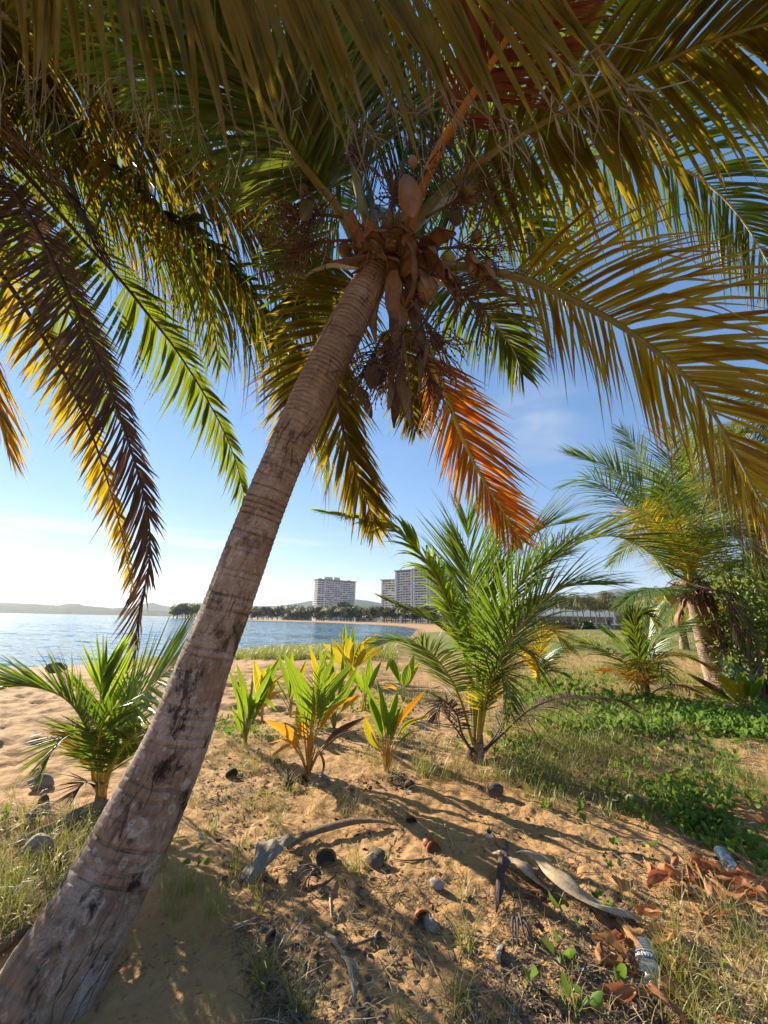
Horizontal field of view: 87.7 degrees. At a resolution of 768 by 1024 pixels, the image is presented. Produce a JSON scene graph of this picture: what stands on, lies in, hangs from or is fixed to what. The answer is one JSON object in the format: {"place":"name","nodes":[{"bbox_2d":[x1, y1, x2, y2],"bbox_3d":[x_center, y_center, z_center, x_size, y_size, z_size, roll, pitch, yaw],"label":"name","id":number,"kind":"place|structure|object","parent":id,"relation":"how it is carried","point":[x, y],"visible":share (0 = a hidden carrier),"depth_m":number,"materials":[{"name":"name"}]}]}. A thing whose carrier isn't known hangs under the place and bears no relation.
{"place":"outdoors","nodes":[
{"label":"outdoors","id":0,"kind":"place"},
{"bbox_2d":[45,662,67,673],"bbox_3d":[-9.351,4.457,11.443,0.674,0.329,0.413,1,-15,0],"label":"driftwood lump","id":1,"kind":"object","parent":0,"point":[51,667],"visible":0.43,"depth_m":11.31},
{"bbox_2d":[0,603,196,616],"bbox_3d":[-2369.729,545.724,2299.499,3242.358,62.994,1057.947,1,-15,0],"label":"hills","id":2,"kind":"structure","parent":0,"point":[75,608],"depth_m":1943.56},
{"bbox_2d":[0,613,416,666],"bbox_3d":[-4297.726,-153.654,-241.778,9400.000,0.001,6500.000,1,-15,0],"label":"sea","id":3,"kind":"structure","parent":0,"point":[23,637],"depth_m":47.48,"materials":[{"name":"liquid"}]},
{"bbox_2d":[137,599,515,623],"bbox_3d":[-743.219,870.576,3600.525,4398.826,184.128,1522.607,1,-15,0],"label":"hills","id":4,"kind":"structure","parent":0,"point":[307,604],"depth_m":3302.15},
{"bbox_2d":[0,613,767,1023],"bbox_3d":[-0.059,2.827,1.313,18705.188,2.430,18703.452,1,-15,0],"label":"sand ground","id":5,"kind":"structure","parent":0,"point":[142,977],"depth_m":2.48,"materials":[{"name":"sand"}]},
{"bbox_2d":[0,921,34,952],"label":"old frond stalk","id":6,"kind":"object","parent":5,"relation":"on","point":[12,940],"visible":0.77,"depth_m":1.74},
{"bbox_2d":[20,833,53,863],"bbox_3d":[-2.080,2.021,2.397,0.153,0.166,0.147,1,-15,0],"label":"fallen coconut","id":7,"kind":"object","parent":5,"relation":"on","point":[33,840],"visible":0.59,"depth_m":2.37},
{"bbox_2d":[27,773,53,790],"bbox_3d":[-2.863,2.263,3.340,0.164,0.132,0.149,1,-15,0],"label":"fallen coconut","id":8,"kind":"object","parent":5,"relation":"on","point":[47,781],"visible":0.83,"depth_m":3.31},
{"bbox_2d":[24,801,58,823],"bbox_3d":[-2.397,2.113,2.790,0.210,0.120,0.274,1,-15,0],"label":"husk fibre","id":9,"kind":"object","parent":5,"relation":"on","point":[30,814],"visible":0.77,"depth_m":2.78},
{"bbox_2d":[49,852,70,871],"bbox_3d":[-1.842,1.999,2.264,0.073,0.133,0.147,1,-15,0],"label":"husk piece","id":10,"kind":"object","parent":5,"relation":"on","point":[61,853],"visible":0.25,"depth_m":2.25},
{"bbox_2d":[13,799,108,847],"bbox_3d":[-2.160,2.114,2.740,0.124,0.097,0.598,-4,-16,17],"label":"driftwood log","id":11,"kind":"object","parent":5,"relation":"on","point":[74,814],"visible":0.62,"depth_m":2.73,"materials":[{"name":"wood"}]},
{"bbox_2d":[0,605,198,808],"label":"young coconut palm","id":12,"kind":"object","parent":5,"relation":"on","point":[109,719],"visible":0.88,"depth_m":2.94,"materials":[{"name":"green plant"}]},
{"bbox_2d":[227,665,276,746],"bbox_3d":[-1.529,2.200,4.460,0.844,0.910,0.427,-9,-18,34],"label":"coconut seedling","id":13,"kind":"object","parent":5,"relation":"on","point":[249,706],"visible":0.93,"depth_m":4.49,"materials":[{"name":"green plant"}]},
{"bbox_2d":[253,657,283,721],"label":"coconut seedling","id":14,"kind":"object","parent":5,"relation":"on","point":[258,676],"visible":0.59,"depth_m":5.70,"materials":[{"name":"yellow plant"}]},
{"bbox_2d":[240,834,297,883],"bbox_3d":[-0.665,2.003,2.382,0.151,0.111,0.487,-3,-16,16],"label":"dry spathe","id":15,"kind":"object","parent":5,"relation":"on","point":[276,846],"visible":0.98,"depth_m":2.29},
{"bbox_2d":[275,651,305,716],"bbox_3d":[-1.395,2.510,5.759,0.339,0.976,0.961,7,-16,-20],"label":"coconut seedling","id":16,"kind":"object","parent":5,"relation":"on","point":[288,686],"visible":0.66,"depth_m":5.91,"materials":[{"name":"green plant"}]},
{"bbox_2d":[279,770,306,789],"bbox_3d":[-0.822,2.389,3.550,0.201,0.169,0.248,-12,-20,39],"label":"husk fibre","id":17,"kind":"object","parent":5,"relation":"on","point":[291,781],"visible":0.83,"depth_m":3.50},
{"bbox_2d":[296,863,321,896],"bbox_3d":[-0.440,2.005,2.195,0.148,0.110,0.168,-9,-19,34],"label":"husk fibre","id":18,"kind":"object","parent":5,"relation":"on","point":[314,871],"visible":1,"depth_m":2.20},
{"bbox_2d":[265,645,365,773],"bbox_3d":[-0.648,1.916,3.800,0.961,1.257,0.660,1,-15,0],"label":"coconut seedling","id":19,"kind":"object","parent":5,"relation":"on","point":[310,707],"visible":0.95,"depth_m":3.80,"materials":[{"name":"green plant"}]},
{"bbox_2d":[307,772,331,788],"bbox_3d":[-0.585,2.368,3.524,0.203,0.118,0.197,-9,-18,32],"label":"husk fibre","id":20,"kind":"object","parent":5,"relation":"on","point":[325,778],"visible":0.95,"depth_m":3.53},
{"bbox_2d":[305,874,335,890],"bbox_3d":[-0.332,2.025,2.179,0.188,0.037,0.071,11,-18,-31],"label":"stick","id":21,"kind":"object","parent":5,"relation":"on","point":[311,887],"visible":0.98,"depth_m":2.15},
{"bbox_2d":[316,848,336,866],"bbox_3d":[-0.348,2.085,2.403,0.134,0.118,0.072,8,-17,-25],"label":"husk piece","id":22,"kind":"object","parent":5,"relation":"on","point":[323,855],"visible":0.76,"depth_m":2.42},
{"bbox_2d":[324,932,343,954],"bbox_3d":[-0.217,1.900,1.762,0.032,0.037,0.167,14,-20,-40],"label":"dry spathe","id":23,"kind":"object","parent":5,"relation":"on","point":[333,939],"visible":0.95,"depth_m":1.76},
{"bbox_2d":[312,577,356,620],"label":"apartment tower","id":24,"kind":"structure","parent":5,"relation":"on","point":[328,591],"depth_m":621.47,"materials":[{"name":"concrete"}]},
{"bbox_2d":[286,818,393,849],"bbox_3d":[-0.293,2.138,2.695,0.743,0.077,0.118,8,-16,-22],"label":"dry frond stalk","id":25,"kind":"object","parent":5,"relation":"on","point":[320,829],"visible":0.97,"depth_m":2.68,"materials":[{"name":"plant"}]},
{"bbox_2d":[319,644,360,727],"bbox_3d":[-0.631,2.322,5.246,0.642,1.104,0.782,1,-15,0],"label":"coconut seedling","id":26,"kind":"object","parent":5,"relation":"on","point":[348,684],"visible":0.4,"depth_m":5.49,"materials":[{"name":"green plant"}]},
{"bbox_2d":[0,0,689,670],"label":"coconut palm","id":27,"kind":"object","parent":5,"relation":"on","point":[44,114],"visible":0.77,"depth_m":4.30,"materials":[{"name":"green plant"}]},
{"bbox_2d":[339,954,356,1004],"bbox_3d":[-0.131,1.863,1.620,0.050,0.041,0.239,7,-16,-19],"label":"dry spathe","id":28,"kind":"object","parent":5,"relation":"on","point":[351,965],"visible":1,"depth_m":1.60},
{"bbox_2d":[343,606,355,621],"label":"broadleaf tree","id":29,"kind":"object","parent":5,"relation":"on","point":[350,611],"visible":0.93,"depth_m":345.33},
{"bbox_2d":[323,624,383,676],"bbox_3d":[-0.733,3.348,9.535,1.484,1.340,1.559,1,-15,0],"label":"coconut seedling","id":30,"kind":"object","parent":5,"relation":"on","point":[359,656],"visible":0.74,"depth_m":9.55,"materials":[{"name":"yellow plant"}]},
{"bbox_2d":[341,934,381,948],"bbox_3d":[-0.099,1.921,1.787,0.194,0.021,0.034,8,-17,-24],"label":"stick","id":31,"kind":"object","parent":5,"relation":"on","point":[369,939],"visible":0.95,"depth_m":1.78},
{"bbox_2d":[350,653,380,710],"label":"coconut seedling","id":32,"kind":"object","parent":5,"relation":"on","point":[368,678],"visible":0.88,"depth_m":6.39,"materials":[{"name":"green plant"}]},
{"bbox_2d":[366,847,386,868],"bbox_3d":[-0.050,2.060,2.376,0.095,0.099,0.134,16,-21,-43],"label":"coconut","id":33,"kind":"object","parent":5,"relation":"on","point":[375,859],"visible":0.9,"depth_m":2.35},
{"bbox_2d":[369,606,386,621],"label":"broadleaf tree","id":34,"kind":"object","parent":5,"relation":"on","point":[372,610],"visible":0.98,"depth_m":286.29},
{"bbox_2d":[0,0,767,1023],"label":"coconut palm","id":35,"kind":"object","parent":5,"relation":"on","point":[60,964],"visible":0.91,"depth_m":2.44,"materials":[{"name":"green plant"}]},
{"bbox_2d":[0,629,767,1023],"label":"grass","id":36,"kind":"structure","parent":5,"relation":"on","point":[388,651],"depth_m":3.09,"materials":[{"name":"plant"}]},
{"bbox_2d":[0,664,767,1016],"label":"creeping plants","id":37,"kind":"object","parent":5,"relation":"on","point":[732,718],"visible":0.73,"depth_m":4.28,"materials":[{"name":"green plant"}]},
{"bbox_2d":[741,810,767,824],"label":"dead leaf","id":38,"kind":"object","parent":37,"relation":"on","point":[759,817],"visible":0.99,"depth_m":2.79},
{"bbox_2d":[0,693,767,1023],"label":"plant litter","id":39,"kind":"object","parent":5,"relation":"on","point":[498,985],"visible":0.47,"depth_m":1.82,"materials":[{"name":"plant"}]},
{"bbox_2d":[381,579,394,621],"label":"apartment wing","id":40,"kind":"structure","parent":5,"relation":"on","point":[387,587],"depth_m":507.38,"materials":[{"name":"concrete"}]},
{"bbox_2d":[364,679,425,771],"bbox_3d":[0.120,2.048,3.837,0.641,0.866,0.453,1,-15,0],"label":"coconut seedling","id":41,"kind":"object","parent":5,"relation":"on","point":[387,722],"visible":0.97,"depth_m":3.83,"materials":[{"name":"green plant"}]},
{"bbox_2d":[387,770,409,790],"bbox_3d":[0.167,2.368,3.549,0.189,0.121,0.250,12,-19,-35],"label":"husk fibre","id":42,"kind":"object","parent":5,"relation":"on","point":[392,777],"visible":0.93,"depth_m":3.54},
{"bbox_2d":[383,655,418,701],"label":"coconut seedling","id":43,"kind":"object","parent":5,"relation":"on","point":[405,678],"visible":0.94,"depth_m":7.34,"materials":[{"name":"green plant"}]},
{"bbox_2d":[413,908,431,925],"bbox_3d":[0.183,1.977,1.937,0.111,0.114,0.051,7,-16,-19],"label":"husk piece","id":44,"kind":"object","parent":5,"relation":"on","point":[419,912],"visible":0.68,"depth_m":1.93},
{"bbox_2d":[394,565,454,622],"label":"apartment tower","id":45,"kind":"structure","parent":5,"relation":"on","point":[407,592],"depth_m":468.95,"materials":[{"name":"concrete"}]},
{"bbox_2d":[423,912,439,933],"bbox_3d":[0.222,1.967,1.910,0.059,0.083,0.102,8,-17,-23],"label":"husk piece","id":46,"kind":"object","parent":5,"relation":"on","point":[429,923],"visible":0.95,"depth_m":1.89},
{"bbox_2d":[426,841,440,852],"bbox_3d":[0.308,2.118,2.517,0.104,0.089,0.053,8,-17,-25],"label":"husk piece","id":47,"kind":"object","parent":5,"relation":"on","point":[432,845],"visible":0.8,"depth_m":2.53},
{"bbox_2d":[429,877,444,890],"bbox_3d":[0.282,1.998,2.144,0.091,0.071,0.052,-7,-17,28],"label":"husk piece","id":48,"kind":"object","parent":5,"relation":"on","point":[436,884],"visible":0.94,"depth_m":2.13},
{"bbox_2d":[462,978,477,1009],"bbox_3d":[0.337,1.834,1.533,0.040,0.037,0.148,4,-15,-11],"label":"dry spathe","id":49,"kind":"object","parent":5,"relation":"on","point":[473,993],"visible":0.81,"depth_m":1.52},
{"bbox_2d":[192,722,767,1023],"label":"leaf flakes","id":50,"kind":"object","parent":5,"relation":"on","point":[369,977],"visible":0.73,"depth_m":1.71,"materials":[{"name":"plant"}]},
{"bbox_2d":[486,782,503,797],"bbox_3d":[0.928,2.333,3.351,0.138,0.124,0.129,1,-15,0],"label":"fallen coconut","id":51,"kind":"object","parent":5,"relation":"on","point":[494,790],"visible":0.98,"depth_m":3.31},
{"bbox_2d":[495,944,504,964],"bbox_3d":[0.501,1.913,1.733,0.032,0.066,0.075,-8,-18,31],"label":"husk piece","id":52,"kind":"object","parent":5,"relation":"on","point":[499,951],"visible":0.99,"depth_m":1.72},
{"bbox_2d":[494,841,509,912],"bbox_3d":[0.659,1.992,2.215,0.062,0.078,0.566,-5,-16,20],"label":"dry spathe","id":53,"kind":"object","parent":5,"relation":"on","point":[503,863],"visible":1,"depth_m":2.18},
{"bbox_2d":[311,478,721,763],"bbox_3d":[1.478,1.121,4.178,4.777,3.036,2.652,11,-18,-31],"label":"young coconut palm","id":54,"kind":"object","parent":5,"relation":"on","point":[481,692],"visible":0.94,"depth_m":3.91,"materials":[{"name":"green plant"}]},
{"bbox_2d":[492,850,549,891],"bbox_3d":[0.759,1.997,2.250,0.092,0.073,0.374,10,-17,-28],"label":"dry spathe","id":55,"kind":"object","parent":5,"relation":"on","point":[526,868],"visible":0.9,"depth_m":2.21},
{"bbox_2d":[511,912,543,950],"bbox_3d":[0.623,1.908,1.817,0.153,0.100,0.145,14,-20,-38],"label":"husk fibre","id":56,"kind":"object","parent":5,"relation":"on","point":[523,923],"visible":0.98,"depth_m":1.81,"materials":[{"name":"plant"}]},
{"bbox_2d":[519,623,590,685],"bbox_3d":[3.736,3.171,8.917,2.260,1.423,1.606,1,-15,0],"label":"young coconut palm","id":57,"kind":"object","parent":5,"relation":"on","point":[556,649],"visible":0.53,"depth_m":8.66,"materials":[{"name":"green plant"}]},
{"bbox_2d":[541,620,576,629],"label":"bush","id":58,"kind":"object","parent":5,"relation":"on","point":[569,624],"visible":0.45,"depth_m":118.61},
{"bbox_2d":[559,969,565,1021],"bbox_3d":[0.695,1.877,1.560,0.023,0.040,0.204,-6,-17,25],"label":"stick","id":59,"kind":"object","parent":5,"relation":"on","point":[561,1011],"visible":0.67,"depth_m":1.51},
{"bbox_2d":[520,615,613,628],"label":"grey building","id":60,"kind":"structure","parent":5,"relation":"on","point":[593,618],"depth_m":175.49,"materials":[{"name":"concrete"}]},
{"bbox_2d":[554,962,603,978],"bbox_3d":[0.834,1.884,1.649,0.318,0.016,0.024,6,-16,-17],"label":"stick","id":61,"kind":"object","parent":5,"relation":"on","point":[590,967],"visible":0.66,"depth_m":1.64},
{"bbox_2d":[563,594,595,619],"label":"coconut palm","id":62,"kind":"object","parent":5,"relation":"on","point":[582,602],"visible":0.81,"depth_m":140.87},
{"bbox_2d":[516,849,645,921],"bbox_3d":[0.959,1.948,2.093,0.251,0.127,0.649,14,-20,-40],"label":"dry spathe","id":63,"kind":"object","parent":5,"relation":"on","point":[564,881],"visible":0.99,"depth_m":2.01},
{"bbox_2d":[575,619,596,629],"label":"bush","id":64,"kind":"object","parent":5,"relation":"on","point":[586,624],"visible":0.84,"depth_m":128.55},
{"bbox_2d":[584,596,612,621],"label":"coconut palm","id":65,"kind":"object","parent":5,"relation":"on","point":[599,604],"visible":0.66,"depth_m":141.83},
{"bbox_2d":[595,941,605,966],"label":"dead leaf","id":66,"kind":"object","parent":5,"relation":"on","point":[599,956],"visible":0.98,"depth_m":1.67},
{"bbox_2d":[587,931,626,954],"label":"dead leaf","id":67,"kind":"object","parent":5,"relation":"on","point":[610,939],"visible":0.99,"depth_m":1.72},
{"bbox_2d":[593,591,631,623],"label":"coconut palm","id":68,"kind":"object","parent":5,"relation":"on","point":[606,594],"visible":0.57,"depth_m":140.13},
{"bbox_2d":[603,929,625,943],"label":"dead leaf","id":69,"kind":"object","parent":5,"relation":"on","point":[621,938],"visible":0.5,"depth_m":1.80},
{"bbox_2d":[597,982,635,1001],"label":"dead leaf","id":70,"kind":"object","parent":5,"relation":"on","point":[621,991],"visible":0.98,"depth_m":1.53,"materials":[{"name":"plant"}]},
{"bbox_2d":[605,952,627,966],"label":"dead leaf","id":71,"kind":"object","parent":5,"relation":"on","point":[612,960],"visible":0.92,"depth_m":1.67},
{"bbox_2d":[611,873,632,891],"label":"dead leaf","id":72,"kind":"object","parent":5,"relation":"on","point":[623,886],"visible":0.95,"depth_m":2.17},
{"bbox_2d":[616,918,648,935],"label":"dead leaf","id":73,"kind":"object","parent":5,"relation":"on","point":[637,931],"visible":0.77,"depth_m":1.84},
{"bbox_2d":[630,957,640,974],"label":"dead leaf","id":74,"kind":"object","parent":5,"relation":"on","point":[634,965],"visible":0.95,"depth_m":1.65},
{"bbox_2d":[569,594,719,698],"bbox_3d":[5.097,2.769,7.730,3.668,2.410,2.209,14,-20,-40],"label":"young coconut palm","id":75,"kind":"object","parent":5,"relation":"on","point":[643,662],"visible":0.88,"depth_m":7.68,"materials":[{"name":"green plant"}]},
{"bbox_2d":[633,936,659,985],"bbox_3d":[1.100,1.888,1.674,0.085,0.065,0.231,-5,-17,23],"label":"plastic bottle","id":76,"kind":"object","parent":5,"relation":"on","point":[646,955],"visible":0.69,"depth_m":1.69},
{"bbox_2d":[623,924,643,949],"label":"dead leaf","id":77,"kind":"object","parent":76,"relation":"on","point":[634,941],"visible":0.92,"depth_m":1.77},
{"bbox_2d":[634,904,663,916],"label":"dead leaf","id":78,"kind":"object","parent":5,"relation":"on","point":[644,910],"visible":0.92,"depth_m":1.93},
{"bbox_2d":[622,597,675,641],"bbox_3d":[25.795,10.072,37.292,6.173,4.530,6.434,1,-15,0],"label":"coconut palm","id":79,"kind":"object","parent":5,"relation":"on","point":[637,604],"visible":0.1,"depth_m":37.71,"materials":[{"name":"green plant"}]},
{"bbox_2d":[646,869,669,889],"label":"dead leaf","id":80,"kind":"object","parent":5,"relation":"on","point":[660,876],"visible":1,"depth_m":2.22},
{"bbox_2d":[550,407,767,696],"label":"coconut palm","id":81,"kind":"object","parent":5,"relation":"on","point":[690,596],"visible":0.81,"depth_m":8.10,"materials":[{"name":"green plant"}]},
{"bbox_2d":[643,923,678,944],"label":"dead leaf","id":82,"kind":"object","parent":5,"relation":"on","point":[671,933],"visible":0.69,"depth_m":1.83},
{"bbox_2d":[657,862,675,874],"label":"dead leaf","id":83,"kind":"object","parent":5,"relation":"on","point":[660,866],"visible":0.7,"depth_m":2.33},
{"bbox_2d":[664,860,685,877],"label":"dead leaf","id":84,"kind":"object","parent":83,"relation":"on","point":[679,873],"visible":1,"depth_m":2.24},
{"bbox_2d":[646,981,688,1023],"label":"dead leaf","id":85,"kind":"object","parent":5,"relation":"on","point":[655,991],"visible":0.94,"depth_m":1.48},
{"bbox_2d":[650,976,692,1009],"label":"dead leaf","id":86,"kind":"object","parent":5,"relation":"on","point":[672,984],"visible":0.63,"depth_m":1.56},
{"bbox_2d":[636,591,726,649],"bbox_3d":[18.816,6.925,25.292,5.991,4.020,6.382,9,-17,-26],"label":"coconut palm","id":87,"kind":"object","parent":5,"relation":"on","point":[684,643],"visible":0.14,"depth_m":25.59,"materials":[{"name":"green plant"}]},
{"bbox_2d":[680,879,691,894],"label":"dead leaf","id":88,"kind":"object","parent":5,"relation":"on","point":[688,887],"visible":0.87,"depth_m":2.16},
{"bbox_2d":[686,862,694,882],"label":"dead leaf","id":89,"kind":"object","parent":5,"relation":"on","point":[691,875],"visible":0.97,"depth_m":2.35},
{"bbox_2d":[648,572,747,630],"bbox_3d":[16.355,5.092,19.296,6.671,4.296,6.575,1,-15,0],"label":"coconut palm","id":90,"kind":"object","parent":5,"relation":"on","point":[672,610],"visible":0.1,"depth_m":19.40,"materials":[{"name":"green plant"}]},
{"bbox_2d":[680,954,715,979],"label":"dead leaf","id":91,"kind":"object","parent":5,"relation":"on","point":[685,956],"visible":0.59,"depth_m":1.63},
{"bbox_2d":[692,903,711,935],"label":"dead leaf","id":92,"kind":"object","parent":5,"relation":"on","point":[706,922],"visible":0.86,"depth_m":1.94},
{"bbox_2d":[695,866,713,880],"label":"dead leaf","id":93,"kind":"object","parent":5,"relation":"on","point":[702,873],"visible":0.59,"depth_m":2.33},
{"bbox_2d":[690,852,710,869],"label":"dead leaf","id":94,"kind":"object","parent":93,"relation":"on","point":[697,861],"visible":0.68,"depth_m":2.44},
{"bbox_2d":[644,450,767,672],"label":"coconut palm","id":95,"kind":"object","parent":5,"relation":"on","point":[750,520],"visible":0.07,"depth_m":13.06,"materials":[{"name":"green plant"}]},
{"bbox_2d":[650,374,767,507],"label":"coconut palm","id":96,"kind":"object","parent":5,"relation":"on","point":[746,431],"visible":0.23,"depth_m":10.69,"materials":[{"name":"green plant"}]},
{"bbox_2d":[704,876,717,900],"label":"dead leaf","id":97,"kind":"object","parent":5,"relation":"on","point":[707,884],"visible":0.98,"depth_m":2.11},
{"bbox_2d":[700,858,721,871],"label":"dead leaf","id":98,"kind":"object","parent":5,"relation":"on","point":[706,863],"visible":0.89,"depth_m":2.36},
{"bbox_2d":[706,875,726,899],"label":"dead leaf","id":99,"kind":"object","parent":5,"relation":"on","point":[718,884],"visible":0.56,"depth_m":2.20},
{"bbox_2d":[706,876,745,904],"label":"dead leaf","id":100,"kind":"object","parent":99,"relation":"on","point":[743,895],"visible":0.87,"depth_m":2.09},
{"bbox_2d":[706,902,728,918],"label":"dead leaf","id":101,"kind":"object","parent":5,"relation":"on","point":[715,914],"visible":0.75,"depth_m":1.98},
{"bbox_2d":[682,563,767,660],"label":"coconut palm","id":102,"kind":"object","parent":5,"relation":"on","point":[688,616],"visible":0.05,"depth_m":15.24,"materials":[{"name":"green plant"}]},
{"bbox_2d":[713,846,737,871],"bbox_3d":[2.101,2.134,2.450,0.079,0.068,0.227,-5,-16,23],"label":"plastic bottle","id":103,"kind":"object","parent":5,"relation":"on","point":[732,860],"visible":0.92,"depth_m":2.46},
{"bbox_2d":[685,541,767,704],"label":"leafy shrub","id":104,"kind":"object","parent":5,"relation":"on","point":[748,652],"visible":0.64,"depth_m":7.68,"materials":[{"name":"green plant"}]},
{"bbox_2d":[688,672,764,710],"bbox_3d":[5.749,3.114,6.914,1.768,0.716,0.796,3,-15,-7],"label":"coconut seedling","id":105,"kind":"object","parent":5,"relation":"on","point":[746,689],"visible":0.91,"depth_m":6.92,"materials":[{"name":"green plant"}]},
{"bbox_2d":[718,870,752,883],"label":"dead leaf","id":106,"kind":"object","parent":5,"relation":"on","point":[728,876],"visible":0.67,"depth_m":2.27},
{"bbox_2d":[708,651,767,705],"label":"leafy shrub","id":107,"kind":"object","parent":5,"relation":"on","point":[733,676],"visible":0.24,"depth_m":7.50,"materials":[{"name":"green plant"}]},
{"bbox_2d":[731,864,758,876],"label":"dead leaf","id":108,"kind":"object","parent":5,"relation":"on","point":[739,870],"visible":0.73,"depth_m":2.30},
{"bbox_2d":[732,880,759,896],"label":"dead leaf","id":109,"kind":"object","parent":5,"relation":"on","point":[737,883],"visible":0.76,"depth_m":2.17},
{"bbox_2d":[739,878,767,899],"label":"dead leaf","id":110,"kind":"object","parent":109,"relation":"on","point":[759,889],"visible":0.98,"depth_m":2.12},
{"bbox_2d":[744,872,767,889],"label":"dead leaf","id":111,"kind":"object","parent":5,"relation":"on","point":[761,881],"visible":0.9,"depth_m":2.23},
{"bbox_2d":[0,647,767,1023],"bbox_3d":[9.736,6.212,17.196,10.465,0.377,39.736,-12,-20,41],"label":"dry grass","id":112,"kind":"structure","parent":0,"point":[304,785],"depth_m":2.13,"materials":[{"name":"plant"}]},
{"bbox_2d":[0,0,767,607],"label":"sky","id":113,"kind":"structure","parent":0,"point":[47,556],"materials":[{"name":"blue"}]},
{"bbox_2d":[538,585,732,623],"bbox_3d":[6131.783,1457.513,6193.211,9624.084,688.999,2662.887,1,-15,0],"label":"mountains","id":114,"kind":"structure","parent":0,"point":[580,613],"depth_m":5269.11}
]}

